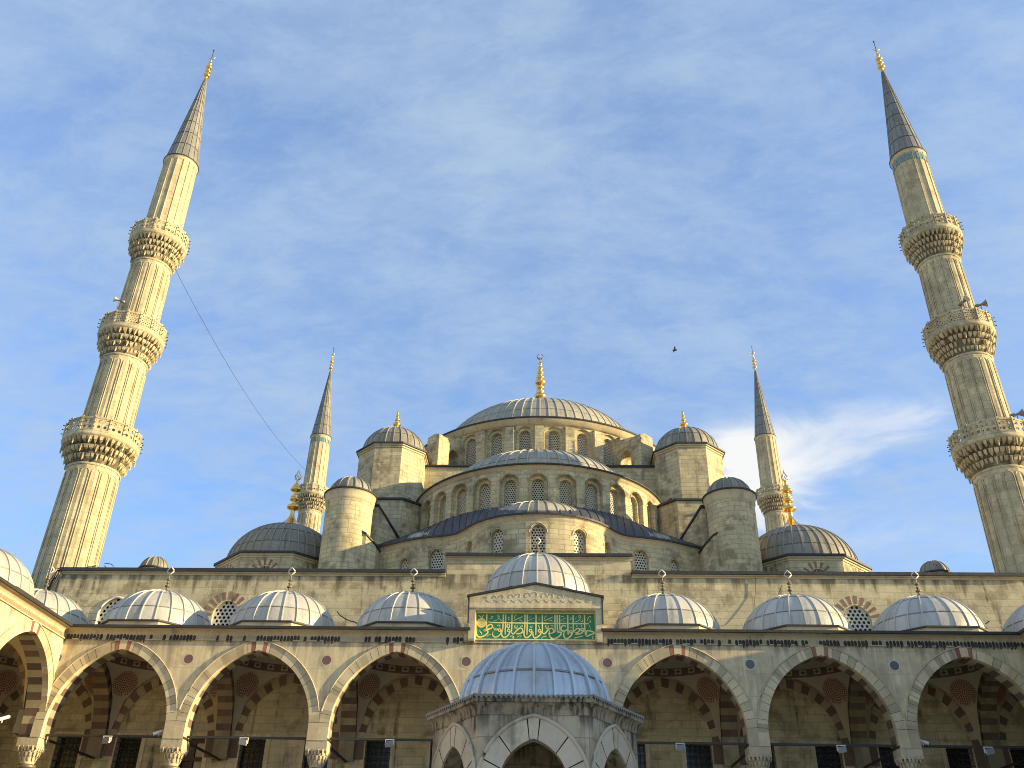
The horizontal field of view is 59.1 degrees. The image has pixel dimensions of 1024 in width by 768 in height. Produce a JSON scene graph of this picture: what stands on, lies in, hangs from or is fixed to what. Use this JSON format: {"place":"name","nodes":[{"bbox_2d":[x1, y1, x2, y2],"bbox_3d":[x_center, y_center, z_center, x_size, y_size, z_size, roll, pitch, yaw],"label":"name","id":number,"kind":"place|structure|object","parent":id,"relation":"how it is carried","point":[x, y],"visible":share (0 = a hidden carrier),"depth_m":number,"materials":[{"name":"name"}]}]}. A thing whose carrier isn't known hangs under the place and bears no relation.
{"place":"outdoors","nodes":[
{"label":"outdoors","id":0,"kind":"place"},
{"bbox_2d":[0,0,1023,574],"label":"sky","id":1,"kind":"structure","parent":0,"point":[440,197],"materials":[{"name":"blue"}]},
{"label":"courtyard ground","id":2,"kind":"structure","parent":0,"visible":0},
{"bbox_2d":[0,548,72,734],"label":"side arcade","id":3,"kind":"object","parent":2,"relation":"on","point":[33,631],"visible":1,"depth_m":39.78,"materials":[{"name":"stone"}]},
{"bbox_2d":[0,715,9,722],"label":"security camera","id":4,"kind":"object","parent":3,"relation":"attached to","point":[4,717],"visible":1,"depth_m":37.78,"materials":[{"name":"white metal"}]},
{"bbox_2d":[31,50,214,591],"bbox_3d":[-25.940,0.938,58.955,4.797,68.800,4.797,0,-31,2],"label":"minaret","id":5,"kind":"object","parent":2,"relation":"on","point":[100,449],"visible":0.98,"depth_m":58.66,"materials":[{"name":"stone"}]},
{"bbox_2d":[113,295,124,307],"bbox_3d":[-26.443,-5.505,60.720,0.744,0.923,0.540,16,-34,-23],"label":"loudspeaker","id":6,"kind":"object","parent":5,"relation":"attached to","point":[116,298],"visible":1,"depth_m":60.67,"materials":[{"name":"grey metal"}]},
{"bbox_2d":[175,269,313,477],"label":"cable","id":7,"kind":"object","parent":5,"relation":"attached to","point":[226,362],"visible":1,"depth_m":76.15,"materials":[{"name":"metal"}]},
{"bbox_2d":[296,349,334,532],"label":"minaret","id":8,"kind":"object","parent":2,"relation":"on","point":[311,503],"visible":0.32,"depth_m":109.39,"materials":[{"name":"stone"}]},
{"bbox_2d":[0,354,1023,767],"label":"prayer hall","id":9,"kind":"structure","parent":2,"relation":"on","point":[616,514],"depth_m":49.75,"materials":[{"name":"stone"}]},
{"bbox_2d":[45,731,83,767],"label":"lower window","id":10,"kind":"structure","parent":9,"relation":"in","point":[66,758],"depth_m":45.45,"materials":[{"name":"black glass"}]},
{"bbox_2d":[43,563,113,590],"bbox_3d":[-24.439,11.669,49.938,3.638,4.116,0.664,15,-34,-21],"label":"cable bundle","id":11,"kind":"object","parent":9,"relation":"hanging from","point":[51,582],"visible":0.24,"depth_m":49.83,"materials":[{"name":"metal"}]},
{"bbox_2d":[94,596,122,623],"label":"window","id":12,"kind":"structure","parent":9,"relation":"in","point":[100,614],"depth_m":49.17,"materials":[{"name":"white stone"}]},
{"bbox_2d":[106,732,147,767],"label":"lower window","id":13,"kind":"structure","parent":9,"relation":"in","point":[130,753],"depth_m":45.37,"materials":[{"name":"black glass"}]},
{"bbox_2d":[178,733,206,767],"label":"window","id":14,"kind":"structure","parent":9,"relation":"in","point":[194,758],"depth_m":45.22,"materials":[{"name":"brown wood"}]},
{"bbox_2d":[206,591,243,624],"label":"window","id":15,"kind":"structure","parent":9,"relation":"in","point":[224,613],"depth_m":48.93,"materials":[{"name":"white stone"}]},
{"bbox_2d":[232,734,270,767],"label":"lower window","id":16,"kind":"structure","parent":9,"relation":"in","point":[255,754],"depth_m":45.16,"materials":[{"name":"black glass"}]},
{"bbox_2d":[297,734,332,767],"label":"lower window","id":17,"kind":"structure","parent":9,"relation":"in","point":[328,764],"depth_m":44.83,"materials":[{"name":"beige stone"}]},
{"bbox_2d":[359,735,395,767],"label":"lower window","id":18,"kind":"structure","parent":9,"relation":"in","point":[377,755],"depth_m":44.98,"materials":[{"name":"black"}]},
{"bbox_2d":[402,560,407,568],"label":"window","id":19,"kind":"structure","parent":9,"relation":"in","point":[404,566],"depth_m":56.54,"materials":[{"name":"grey glass"}]},
{"bbox_2d":[425,736,432,767],"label":"lower window","id":20,"kind":"structure","parent":9,"relation":"in","point":[428,743],"depth_m":44.72,"materials":[{"name":"beige stone"}]},
{"bbox_2d":[431,550,442,568],"bbox_3d":[-4.556,11.013,55.756,0.929,1.593,0.357,0,-31,2],"label":"window","id":21,"kind":"structure","parent":9,"relation":"in","point":[437,557],"depth_m":55.80,"materials":[{"name":"grey glass"}]},
{"bbox_2d":[443,499,445,519],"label":"window","id":22,"kind":"structure","parent":9,"relation":"in","point":[444,505],"depth_m":61.12,"materials":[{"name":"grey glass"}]},
{"bbox_2d":[459,490,466,514],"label":"window","id":23,"kind":"structure","parent":9,"relation":"in","point":[463,495],"depth_m":59.95,"materials":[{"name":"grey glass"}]},
{"bbox_2d":[468,440,475,464],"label":"window","id":24,"kind":"structure","parent":9,"relation":"in","point":[472,446],"depth_m":72.93,"materials":[{"name":"grey glass"}]},
{"bbox_2d":[481,485,489,508],"bbox_3d":[-1.639,7.537,59.065,0.804,2.070,0.447,0,-31,2],"label":"window","id":25,"kind":"structure","parent":9,"relation":"in","point":[485,492],"depth_m":59.12,"materials":[{"name":"grey glass"}]},
{"bbox_2d":[492,435,501,455],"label":"window","id":26,"kind":"structure","parent":9,"relation":"in","point":[497,441],"depth_m":72.14,"materials":[{"name":"grey glass"}]},
{"bbox_2d":[493,530,502,552],"bbox_3d":[-0.725,9.349,52.968,0.742,1.668,0.481,0,-31,2],"label":"window","id":27,"kind":"structure","parent":9,"relation":"in","point":[498,537],"depth_m":52.98,"materials":[{"name":"grey glass"}]},
{"bbox_2d":[505,482,515,505],"bbox_3d":[-0.022,7.256,58.549,0.847,2.070,0.291,0,-31,2],"label":"window","id":28,"kind":"structure","parent":9,"relation":"in","point":[510,492],"depth_m":58.59,"materials":[{"name":"grey glass"}]},
{"bbox_2d":[520,432,530,450],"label":"window","id":29,"kind":"structure","parent":9,"relation":"in","point":[525,438],"depth_m":71.69,"materials":[{"name":"grey glass"}]},
{"bbox_2d":[532,481,543,500],"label":"window","id":30,"kind":"structure","parent":9,"relation":"in","point":[537,486],"depth_m":58.42,"materials":[{"name":"grey glass"}]},
{"bbox_2d":[531,526,544,552],"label":"window","id":31,"kind":"structure","parent":9,"relation":"in","point":[538,531],"depth_m":52.44,"materials":[{"name":"grey glass"}]},
{"bbox_2d":[548,432,558,450],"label":"window","id":32,"kind":"structure","parent":9,"relation":"in","point":[553,438],"depth_m":71.62,"materials":[{"name":"grey glass"}]},
{"bbox_2d":[559,482,570,505],"bbox_3d":[3.381,7.251,58.429,0.847,2.070,0.291,0,-31,2],"label":"window","id":33,"kind":"structure","parent":9,"relation":"in","point":[564,488],"depth_m":58.47,"materials":[{"name":"grey glass"}]},
{"bbox_2d":[574,531,583,552],"bbox_3d":[3.828,9.350,52.820,0.739,1.668,0.487,0,-31,2],"label":"window","id":34,"kind":"structure","parent":9,"relation":"in","point":[578,537],"depth_m":52.84,"materials":[{"name":"beige glass"}]},
{"bbox_2d":[577,435,586,456],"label":"window","id":35,"kind":"structure","parent":9,"relation":"in","point":[581,440],"depth_m":71.90,"materials":[{"name":"grey glass"}]},
{"bbox_2d":[586,485,595,509],"bbox_3d":[5.031,7.528,58.830,0.804,2.070,0.447,0,-31,2],"label":"window","id":36,"kind":"structure","parent":9,"relation":"in","point":[590,492],"depth_m":58.86,"materials":[{"name":"grey glass"}]},
{"bbox_2d":[604,440,611,464],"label":"window","id":37,"kind":"structure","parent":9,"relation":"in","point":[607,446],"depth_m":72.50,"materials":[{"name":"grey glass"}]},
{"bbox_2d":[610,491,616,514],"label":"window","id":38,"kind":"structure","parent":9,"relation":"in","point":[613,501],"depth_m":59.57,"materials":[{"name":"beige glass"}]},
{"bbox_2d":[631,500,633,520],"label":"window","id":39,"kind":"structure","parent":9,"relation":"in","point":[632,506],"depth_m":60.67,"materials":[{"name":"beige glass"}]},
{"bbox_2d":[635,551,646,569],"bbox_3d":[7.818,10.996,55.321,0.929,1.593,0.357,0,-31,2],"label":"window","id":40,"kind":"structure","parent":9,"relation":"in","point":[640,559],"depth_m":55.35,"materials":[{"name":"grey glass"}]},
{"bbox_2d":[637,738,650,767],"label":"lower window","id":41,"kind":"structure","parent":9,"relation":"in","point":[641,753],"depth_m":44.51,"materials":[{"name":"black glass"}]},
{"bbox_2d":[671,561,676,570],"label":"window","id":42,"kind":"structure","parent":9,"relation":"in","point":[673,566],"depth_m":55.94,"materials":[{"name":"grey glass"}]},
{"bbox_2d":[680,739,717,767],"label":"lower window","id":43,"kind":"structure","parent":9,"relation":"in","point":[695,756],"depth_m":44.51,"materials":[{"name":"black glass"}]},
{"bbox_2d":[746,740,780,767],"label":"lower window","id":44,"kind":"structure","parent":9,"relation":"in","point":[776,748],"depth_m":44.16,"materials":[{"name":"glass"}]},
{"bbox_2d":[809,741,848,767],"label":"lower window","id":45,"kind":"structure","parent":9,"relation":"in","point":[822,757],"depth_m":44.30,"materials":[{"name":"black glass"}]},
{"bbox_2d":[836,595,879,629],"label":"window","id":46,"kind":"structure","parent":9,"relation":"in","point":[858,618],"depth_m":47.74,"materials":[{"name":"white glass"}]},
{"bbox_2d":[876,741,899,767],"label":"lower window","id":47,"kind":"structure","parent":9,"relation":"in","point":[889,762],"depth_m":44.21,"materials":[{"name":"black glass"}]},
{"bbox_2d":[939,742,977,767],"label":"lower window","id":48,"kind":"structure","parent":9,"relation":"in","point":[952,758],"depth_m":44.08,"materials":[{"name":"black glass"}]},
{"bbox_2d":[1007,743,1023,767],"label":"lower window","id":49,"kind":"structure","parent":9,"relation":"in","point":[1015,755],"depth_m":44.03,"materials":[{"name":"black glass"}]},
{"bbox_2d":[0,537,1023,767],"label":"porch arcade","id":50,"kind":"object","parent":2,"relation":"on","point":[897,657],"visible":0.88,"depth_m":41.20,"materials":[{"name":"stone"}]},
{"bbox_2d":[101,736,112,743],"bbox_3d":[-17.689,15.525,39.463,0.400,0.420,0.324,0,-31,2],"label":"floodlight","id":51,"kind":"object","parent":50,"relation":"attached to","point":[106,739],"visible":1,"depth_m":39.34,"materials":[{"name":"white metal"}]},
{"bbox_2d":[153,729,163,736],"bbox_3d":[-15.471,15.293,39.646,0.565,0.362,0.150,16,-34,-23],"label":"security camera","id":52,"kind":"object","parent":50,"relation":"attached to","point":[158,732],"visible":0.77,"depth_m":39.56,"materials":[{"name":"white metal"}]},
{"bbox_2d":[238,737,248,745],"bbox_3d":[-11.662,15.517,39.252,0.400,0.420,0.324,0,-31,2],"label":"floodlight","id":53,"kind":"object","parent":50,"relation":"attached to","point":[243,741],"visible":1,"depth_m":39.12,"materials":[{"name":"white metal"}]},
{"bbox_2d":[385,739,393,747],"bbox_3d":[-5.296,15.508,39.028,0.400,0.420,0.324,0,-31,2],"label":"floodlight","id":54,"kind":"object","parent":50,"relation":"attached to","point":[389,743],"visible":1,"depth_m":38.90,"materials":[{"name":"white metal"}]},
{"bbox_2d":[475,612,595,640],"bbox_3d":[1.075,10.931,41.143,5.460,1.485,0.055,0,-31,2],"label":"inscription panel","id":55,"kind":"object","parent":50,"relation":"attached to","point":[535,626],"visible":1,"depth_m":41.08,"materials":[{"name":"green ceramic"}]},
{"bbox_2d":[675,743,684,750],"bbox_3d":[7.196,15.491,38.589,0.400,0.420,0.324,0,-31,2],"label":"floodlight","id":56,"kind":"object","parent":50,"relation":"attached to","point":[681,747],"visible":1,"depth_m":38.45,"materials":[{"name":"white metal"}]},
{"bbox_2d":[836,745,846,752],"bbox_3d":[13.992,15.482,38.351,0.400,0.420,0.324,0,-31,2],"label":"floodlight","id":57,"kind":"object","parent":50,"relation":"attached to","point":[843,749],"visible":1,"depth_m":38.22,"materials":[{"name":"white metal"}]},
{"bbox_2d":[920,739,929,745],"bbox_3d":[17.488,15.248,38.488,0.565,0.362,0.150,-16,-35,26],"label":"security camera","id":58,"kind":"object","parent":50,"relation":"attached to","point":[923,742],"visible":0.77,"depth_m":38.38,"materials":[{"name":"white metal"}]},
{"bbox_2d":[983,747,994,754],"bbox_3d":[20.138,15.473,38.135,0.400,0.420,0.324,0,-31,2],"label":"floodlight","id":59,"kind":"object","parent":50,"relation":"attached to","point":[990,751],"visible":1,"depth_m":38.01,"materials":[{"name":"white metal"}]},
{"bbox_2d":[426,641,644,767],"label":"ablution fountain","id":60,"kind":"object","parent":2,"relation":"on","point":[529,704],"visible":1,"depth_m":20.73,"materials":[{"name":"stone"}]},
{"bbox_2d":[750,346,791,531],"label":"minaret","id":61,"kind":"object","parent":2,"relation":"on","point":[770,499],"visible":0.24,"depth_m":107.69,"materials":[{"name":"stone"}]},
{"bbox_2d":[873,41,1023,572],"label":"minaret","id":62,"kind":"object","parent":2,"relation":"on","point":[987,452],"visible":0.99,"depth_m":57.48,"materials":[{"name":"stone"}]},
{"bbox_2d":[958,295,970,307],"bbox_3d":[29.288,-5.203,58.522,0.540,0.926,0.745,11,-33,-16],"label":"loudspeaker","id":63,"kind":"object","parent":62,"relation":"attached to","point":[965,299],"visible":1,"depth_m":58.42,"materials":[{"name":"grey metal"}]},
{"bbox_2d":[974,299,987,309],"bbox_3d":[30.505,-5.025,58.676,0.744,0.924,0.540,-11,-33,19],"label":"loudspeaker","id":64,"kind":"object","parent":62,"relation":"attached to","point":[984,303],"visible":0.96,"depth_m":58.65,"materials":[{"name":"grey metal"}]},
{"bbox_2d":[1010,409,1023,418],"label":"loudspeaker","id":65,"kind":"object","parent":62,"relation":"attached to","point":[1020,412],"visible":0.91,"depth_m":54.17,"materials":[{"name":"grey metal"}]},
{"bbox_2d":[1018,628,1023,638],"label":"side arcade","id":66,"kind":"object","parent":2,"relation":"on","point":[1021,632],"visible":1,"depth_m":39.80,"materials":[{"name":"stone"}]}
]}

